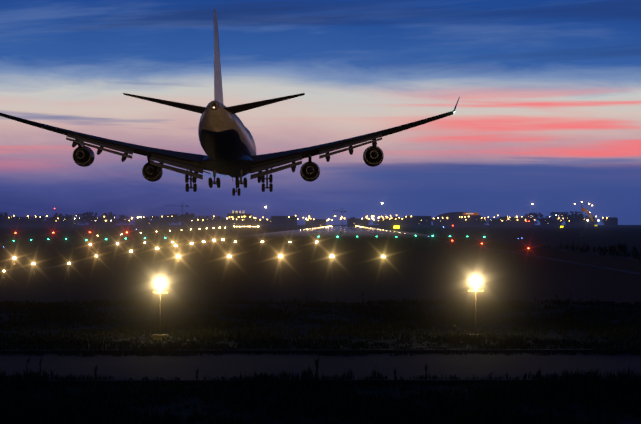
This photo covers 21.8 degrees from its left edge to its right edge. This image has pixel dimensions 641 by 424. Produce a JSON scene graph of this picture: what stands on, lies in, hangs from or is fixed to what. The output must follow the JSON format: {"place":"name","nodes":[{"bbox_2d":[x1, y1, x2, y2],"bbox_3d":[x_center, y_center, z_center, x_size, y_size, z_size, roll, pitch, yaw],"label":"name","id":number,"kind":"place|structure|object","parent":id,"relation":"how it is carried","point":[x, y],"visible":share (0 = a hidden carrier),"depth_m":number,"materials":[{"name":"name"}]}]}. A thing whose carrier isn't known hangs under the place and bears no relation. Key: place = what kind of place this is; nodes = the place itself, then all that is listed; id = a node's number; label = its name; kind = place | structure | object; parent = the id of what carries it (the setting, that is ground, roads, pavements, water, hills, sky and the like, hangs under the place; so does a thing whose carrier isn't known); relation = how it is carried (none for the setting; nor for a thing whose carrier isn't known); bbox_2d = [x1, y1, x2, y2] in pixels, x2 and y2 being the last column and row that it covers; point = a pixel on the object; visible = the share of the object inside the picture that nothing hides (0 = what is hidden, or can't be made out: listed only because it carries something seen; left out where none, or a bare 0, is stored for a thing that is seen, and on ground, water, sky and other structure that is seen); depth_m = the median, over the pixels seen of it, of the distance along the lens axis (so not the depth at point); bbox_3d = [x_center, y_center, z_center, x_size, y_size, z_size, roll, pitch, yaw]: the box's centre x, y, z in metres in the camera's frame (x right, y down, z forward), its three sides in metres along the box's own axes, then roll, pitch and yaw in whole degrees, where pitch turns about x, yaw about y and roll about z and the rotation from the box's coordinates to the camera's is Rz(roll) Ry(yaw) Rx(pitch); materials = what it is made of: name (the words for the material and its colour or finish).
{"place":"outdoors","nodes":[
{"label":"outdoors","id":0,"kind":"place"},
{"bbox_2d":[0,217,20,225],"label":"building","id":1,"kind":"structure","parent":0,"point":[11,224],"depth_m":3160.38,"materials":[{"name":"brick"}]},
{"bbox_2d":[22,221,46,225],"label":"building","id":2,"kind":"structure","parent":0,"point":[43,223],"depth_m":3088.88,"materials":[{"name":"brick"}]},
{"bbox_2d":[46,216,75,225],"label":"building","id":3,"kind":"structure","parent":0,"point":[58,223],"depth_m":3287.72,"materials":[{"name":"brick"}]},
{"bbox_2d":[89,219,115,225],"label":"building","id":4,"kind":"structure","parent":0,"point":[105,223],"depth_m":3462.13,"materials":[{"name":"brick"}]},
{"bbox_2d":[135,216,146,225],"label":"building","id":5,"kind":"structure","parent":0,"point":[139,218],"depth_m":3428.78,"materials":[{"name":"grey"}]},
{"bbox_2d":[141,220,168,225],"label":"building","id":6,"kind":"structure","parent":0,"point":[157,224],"depth_m":3404.47,"materials":[{"name":"brick"}]},
{"bbox_2d":[181,220,209,225],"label":"building","id":7,"kind":"structure","parent":0,"point":[186,223],"depth_m":3245.25,"materials":[{"name":"grey"}]},
{"bbox_2d":[210,219,226,225],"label":"building","id":8,"kind":"structure","parent":0,"point":[213,223],"depth_m":3210.98,"materials":[{"name":"brick"}]},
{"bbox_2d":[0,9,459,195],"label":"airplane","id":9,"kind":"object","parent":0,"point":[227,142],"visible":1,"depth_m":231.15,"materials":[{"name":"white paint"}]},
{"bbox_2d":[252,219,270,225],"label":"building","id":10,"kind":"structure","parent":0,"point":[261,222],"depth_m":3162.56,"materials":[{"name":"grey"}]},
{"bbox_2d":[271,216,296,225],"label":"building","id":11,"kind":"structure","parent":0,"point":[283,221],"depth_m":3158.39,"materials":[{"name":"brick"}]},
{"bbox_2d":[305,219,325,225],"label":"building","id":12,"kind":"structure","parent":0,"point":[315,222],"depth_m":3024.06,"materials":[{"name":"grey"}]},
{"bbox_2d":[0,225,640,423],"bbox_3d":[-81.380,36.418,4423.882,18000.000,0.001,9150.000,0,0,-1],"label":"ground","id":13,"kind":"structure","parent":0,"point":[24,247],"depth_m":71.79,"materials":[{"name":"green plant"}]},
{"bbox_2d":[0,212,8,226],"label":"tree","id":14,"kind":"object","parent":13,"relation":"on","point":[3,218],"visible":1,"depth_m":2162.61,"materials":[{"name":"brown plant"}]},
{"bbox_2d":[9,216,19,226],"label":"tree","id":15,"kind":"object","parent":13,"relation":"on","point":[11,218],"visible":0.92,"depth_m":2418.86,"materials":[{"name":"brown plant"}]},
{"bbox_2d":[15,217,24,226],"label":"tree","id":16,"kind":"object","parent":13,"relation":"on","point":[18,219],"visible":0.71,"depth_m":2202.22,"materials":[{"name":"brown plant"}]},
{"bbox_2d":[20,216,37,226],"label":"tree","id":17,"kind":"object","parent":13,"relation":"on","point":[24,218],"visible":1,"depth_m":2147.71,"materials":[{"name":"brown plant"}]},
{"bbox_2d":[25,216,42,226],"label":"tree","id":18,"kind":"object","parent":13,"relation":"on","point":[38,219],"visible":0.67,"depth_m":2208.28,"materials":[{"name":"brown plant"}]},
{"bbox_2d":[35,215,44,226],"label":"tree","id":19,"kind":"object","parent":13,"relation":"on","point":[41,217],"visible":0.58,"depth_m":2337.52,"materials":[{"name":"brown plant"}]},
{"bbox_2d":[48,213,62,226],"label":"tree","id":20,"kind":"object","parent":13,"relation":"on","point":[54,219],"visible":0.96,"depth_m":2276.48,"materials":[{"name":"brown plant"}]},
{"bbox_2d":[60,214,73,226],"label":"tree","id":21,"kind":"object","parent":13,"relation":"on","point":[65,218],"visible":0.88,"depth_m":2333.30,"materials":[{"name":"brown plant"}]},
{"bbox_2d":[67,218,76,226],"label":"tree","id":22,"kind":"object","parent":13,"relation":"on","point":[71,222],"visible":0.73,"depth_m":2545.56,"materials":[{"name":"brown plant"}]},
{"bbox_2d":[75,214,89,226],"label":"tree","id":23,"kind":"object","parent":13,"relation":"on","point":[84,217],"visible":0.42,"depth_m":2239.07,"materials":[{"name":"brown plant"}]},
{"bbox_2d":[78,211,100,226],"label":"tree","id":24,"kind":"object","parent":13,"relation":"on","point":[93,218],"visible":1,"depth_m":2161.26,"materials":[{"name":"brown plant"}]},
{"bbox_2d":[93,217,106,226],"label":"tree","id":25,"kind":"object","parent":13,"relation":"on","point":[100,221],"visible":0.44,"depth_m":2317.97,"materials":[{"name":"brown plant"}]},
{"bbox_2d":[101,212,115,226],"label":"tree","id":26,"kind":"object","parent":13,"relation":"on","point":[109,216],"visible":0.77,"depth_m":2547.65,"materials":[{"name":"brown plant"}]},
{"bbox_2d":[108,218,120,223],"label":"tree","id":27,"kind":"object","parent":13,"relation":"on","point":[113,221],"visible":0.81,"depth_m":2378.87,"materials":[{"name":"brown plant"}]},
{"bbox_2d":[115,214,128,226],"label":"tree","id":28,"kind":"object","parent":13,"relation":"on","point":[121,217],"visible":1,"depth_m":2313.35,"materials":[{"name":"brown plant"}]},
{"bbox_2d":[147,215,160,226],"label":"tree","id":29,"kind":"object","parent":13,"relation":"on","point":[154,218],"visible":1,"depth_m":2192.66,"materials":[{"name":"brown plant"}]},
{"bbox_2d":[152,278,168,338],"bbox_3d":[-5.172,3.103,53.671,0.500,1.948,0.500,0,0,-1],"label":"approach light mast","id":30,"kind":"object","parent":13,"relation":"on","point":[160,283],"visible":1,"depth_m":53.57,"materials":[{"name":"yellow"}]},
{"bbox_2d":[159,216,170,223],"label":"tree","id":31,"kind":"object","parent":13,"relation":"on","point":[165,219],"visible":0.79,"depth_m":2215.59,"materials":[{"name":"brown plant"}]},
{"bbox_2d":[163,214,175,223],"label":"tree","id":32,"kind":"object","parent":13,"relation":"on","point":[169,222],"visible":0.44,"depth_m":2415.56,"materials":[{"name":"brown plant"}]},
{"bbox_2d":[168,214,185,226],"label":"tree","id":33,"kind":"object","parent":13,"relation":"on","point":[178,219],"visible":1,"depth_m":2152.43,"materials":[{"name":"brown plant"}]},
{"bbox_2d":[97,226,258,236],"bbox_3d":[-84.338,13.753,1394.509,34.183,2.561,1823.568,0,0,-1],"label":"runway lights","id":34,"kind":"object","parent":13,"relation":"on","point":[199,229],"visible":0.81,"depth_m":1257.94,"materials":[{"name":"yellow"}]},
{"bbox_2d":[171,212,191,226],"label":"tree","id":35,"kind":"object","parent":13,"relation":"on","point":[187,217],"visible":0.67,"depth_m":2232.41,"materials":[{"name":"brown plant"}]},
{"bbox_2d":[182,213,195,226],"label":"tree","id":36,"kind":"object","parent":13,"relation":"on","point":[193,215],"visible":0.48,"depth_m":2289.63,"materials":[{"name":"brown plant"}]},
{"bbox_2d":[190,216,203,226],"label":"tree","id":37,"kind":"object","parent":13,"relation":"on","point":[196,220],"visible":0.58,"depth_m":2440.87,"materials":[{"name":"brown plant"}]},
{"bbox_2d":[197,215,211,226],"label":"tree","id":38,"kind":"object","parent":13,"relation":"on","point":[205,219],"visible":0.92,"depth_m":2367.30,"materials":[{"name":"brown plant"}]},
{"bbox_2d":[209,215,223,226],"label":"tree","id":39,"kind":"object","parent":13,"relation":"on","point":[217,219],"visible":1,"depth_m":2358.97,"materials":[{"name":"brown plant"}]},
{"bbox_2d":[225,218,235,224],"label":"tree","id":40,"kind":"object","parent":13,"relation":"on","point":[230,220],"visible":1,"depth_m":2483.35,"materials":[{"name":"brown plant"}]},
{"bbox_2d":[227,212,251,225],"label":"building","id":41,"kind":"structure","parent":13,"relation":"on","point":[235,215],"depth_m":3137.45,"materials":[{"name":"grey"}]},
{"bbox_2d":[238,217,251,226],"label":"tree","id":42,"kind":"object","parent":13,"relation":"on","point":[246,221],"visible":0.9,"depth_m":2248.69,"materials":[{"name":"brown plant"}]},
{"bbox_2d":[8,203,606,226],"bbox_3d":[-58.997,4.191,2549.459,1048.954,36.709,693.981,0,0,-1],"label":"town street lamps","id":43,"kind":"object","parent":13,"relation":"on","point":[362,218],"visible":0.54,"depth_m":2496.79,"materials":[{"name":"yellow"}]},
{"bbox_2d":[0,226,640,303],"bbox_3d":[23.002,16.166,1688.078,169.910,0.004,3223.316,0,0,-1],"label":"runway","id":44,"kind":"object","parent":13,"relation":"on","point":[421,267],"visible":1,"depth_m":126.76,"materials":[{"name":"black asphalt"}]},
{"bbox_2d":[3,239,224,272],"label":"runway lights","id":45,"kind":"object","parent":44,"relation":"on","point":[130,252],"visible":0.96,"depth_m":202.47,"materials":[{"name":"yellow"}]},
{"bbox_2d":[89,241,317,246],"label":"runway lights","id":46,"kind":"object","parent":44,"relation":"on","point":[172,242],"visible":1,"depth_m":305.47,"materials":[{"name":"yellow"}]},
{"bbox_2d":[13,235,484,242],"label":"runway lights","id":47,"kind":"object","parent":44,"relation":"on","point":[166,239],"visible":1,"depth_m":399.76,"materials":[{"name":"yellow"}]},
{"bbox_2d":[176,255,385,260],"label":"runway lights","id":48,"kind":"object","parent":44,"relation":"on","point":[280,257],"visible":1,"depth_m":169.78,"materials":[{"name":"yellow"}]},
{"bbox_2d":[0,239,640,423],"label":"grass and weeds","id":49,"kind":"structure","parent":13,"relation":"on","point":[40,408],"depth_m":39.12,"materials":[{"name":"green"}]},
{"bbox_2d":[360,217,370,226],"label":"tree","id":50,"kind":"object","parent":13,"relation":"on","point":[362,220],"visible":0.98,"depth_m":2220.48,"materials":[{"name":"brown plant"}]},
{"bbox_2d":[377,217,387,224],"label":"tree","id":51,"kind":"object","parent":13,"relation":"on","point":[380,220],"visible":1,"depth_m":2160.89,"materials":[{"name":"brown plant"}]},
{"bbox_2d":[393,219,404,225],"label":"tree","id":52,"kind":"object","parent":13,"relation":"on","point":[397,221],"visible":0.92,"depth_m":2513.10,"materials":[{"name":"brown plant"}]},
{"bbox_2d":[413,216,425,223],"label":"tree","id":53,"kind":"object","parent":13,"relation":"on","point":[422,221],"visible":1,"depth_m":2227.49,"materials":[{"name":"brown plant"}]},
{"bbox_2d":[424,218,434,226],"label":"tree","id":54,"kind":"object","parent":13,"relation":"on","point":[430,220],"visible":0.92,"depth_m":2271.20,"materials":[{"name":"brown plant"}]},
{"bbox_2d":[433,218,444,226],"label":"tree","id":55,"kind":"object","parent":13,"relation":"on","point":[440,220],"visible":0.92,"depth_m":2550.69,"materials":[{"name":"brown plant"}]},
{"bbox_2d":[450,217,461,226],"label":"tree","id":56,"kind":"object","parent":13,"relation":"on","point":[455,221],"visible":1,"depth_m":2172.89,"materials":[{"name":"brown plant"}]},
{"bbox_2d":[433,212,484,225],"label":"terminal building","id":57,"kind":"structure","parent":13,"relation":"on","point":[470,218],"depth_m":3025.02,"materials":[{"name":"grey"}]},
{"bbox_2d":[468,276,483,337],"bbox_3d":[5.030,3.077,53.860,0.500,2.002,0.500,0,0,-1],"label":"approach light mast","id":58,"kind":"object","parent":13,"relation":"on","point":[475,286],"visible":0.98,"depth_m":53.79,"materials":[{"name":"yellow"}]},
{"bbox_2d":[473,218,481,226],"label":"tree","id":59,"kind":"object","parent":13,"relation":"on","point":[475,220],"visible":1,"depth_m":2207.22,"materials":[{"name":"brown plant"}]},
{"bbox_2d":[481,218,488,224],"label":"tree","id":60,"kind":"object","parent":13,"relation":"on","point":[484,221],"visible":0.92,"depth_m":2303.95,"materials":[{"name":"brown plant"}]},
{"bbox_2d":[488,218,497,226],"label":"tree","id":61,"kind":"object","parent":13,"relation":"on","point":[492,220],"visible":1,"depth_m":2255.02,"materials":[{"name":"brown plant"}]},
{"bbox_2d":[498,216,508,226],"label":"tree","id":62,"kind":"object","parent":13,"relation":"on","point":[501,219],"visible":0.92,"depth_m":2413.50,"materials":[{"name":"brown plant"}]},
{"bbox_2d":[507,217,516,226],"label":"tree","id":63,"kind":"object","parent":13,"relation":"on","point":[512,219],"visible":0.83,"depth_m":2424.15,"materials":[{"name":"brown plant"}]},
{"bbox_2d":[524,212,542,223],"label":"tree","id":64,"kind":"object","parent":13,"relation":"on","point":[536,216],"visible":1,"depth_m":2172.34,"materials":[{"name":"brown plant"}]},
{"bbox_2d":[541,216,549,226],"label":"tree","id":65,"kind":"object","parent":13,"relation":"on","point":[546,220],"visible":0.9,"depth_m":2183.79,"materials":[{"name":"brown plant"}]},
{"bbox_2d":[547,215,557,223],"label":"tree","id":66,"kind":"object","parent":13,"relation":"on","point":[554,219],"visible":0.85,"depth_m":2349.91,"materials":[{"name":"brown plant"}]},
{"bbox_2d":[550,212,569,225],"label":"tree","id":67,"kind":"object","parent":13,"relation":"on","point":[560,215],"visible":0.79,"depth_m":2408.67,"materials":[{"name":"brown plant"}]},
{"bbox_2d":[562,211,583,226],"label":"tree","id":68,"kind":"object","parent":13,"relation":"on","point":[572,219],"visible":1,"depth_m":2167.54,"materials":[{"name":"brown plant"}]},
{"bbox_2d":[576,214,586,222],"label":"tree","id":69,"kind":"object","parent":13,"relation":"on","point":[581,220],"visible":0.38,"depth_m":2390.84,"materials":[{"name":"brown plant"}]},
{"bbox_2d":[574,201,593,237],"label":"windsock mast","id":70,"kind":"object","parent":13,"relation":"on","point":[587,212],"visible":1,"depth_m":450.97,"materials":[{"name":"white"}]},
{"bbox_2d":[585,215,597,226],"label":"tree","id":71,"kind":"object","parent":13,"relation":"on","point":[588,218],"visible":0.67,"depth_m":2511.04,"materials":[{"name":"brown plant"}]},
{"bbox_2d":[599,217,611,226],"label":"tree","id":72,"kind":"object","parent":13,"relation":"on","point":[604,221],"visible":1,"depth_m":2432.97,"materials":[{"name":"brown plant"}]},
{"bbox_2d":[0,349,640,384],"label":"perimeter road","id":73,"kind":"structure","parent":0,"point":[235,363],"depth_m":43.48,"materials":[{"name":"grey asphalt"}]},
{"bbox_2d":[0,0,640,224],"label":"sky","id":74,"kind":"structure","parent":0,"point":[547,115],"materials":[{"name":"blue"}]},
{"bbox_2d":[347,217,367,225],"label":"building","id":75,"kind":"structure","parent":0,"point":[352,221],"depth_m":3317.17,"materials":[{"name":"grey"}]},
{"bbox_2d":[379,217,403,225],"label":"building","id":76,"kind":"structure","parent":0,"point":[393,224],"depth_m":3312.67,"materials":[{"name":"grey"}]},
{"bbox_2d":[404,216,431,225],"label":"building","id":77,"kind":"structure","parent":0,"point":[413,223],"depth_m":3170.09,"materials":[{"name":"grey"}]},
{"bbox_2d":[489,217,503,225],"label":"building","id":78,"kind":"structure","parent":0,"point":[496,223],"depth_m":3236.24,"materials":[{"name":"brick"}]},
{"bbox_2d":[504,216,534,225],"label":"building","id":79,"kind":"structure","parent":0,"point":[517,223],"depth_m":3098.46,"materials":[{"name":"grey"}]},
{"bbox_2d":[540,218,559,225],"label":"building","id":80,"kind":"structure","parent":0,"point":[555,224],"depth_m":3331.99,"materials":[{"name":"brick"}]},
{"bbox_2d":[565,217,592,225],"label":"building","id":81,"kind":"structure","parent":0,"point":[575,223],"depth_m":3237.31,"materials":[{"name":"brick"}]},
{"bbox_2d":[604,217,617,225],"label":"building","id":82,"kind":"structure","parent":0,"point":[612,218],"depth_m":3349.31,"materials":[{"name":"brick"}]}
]}

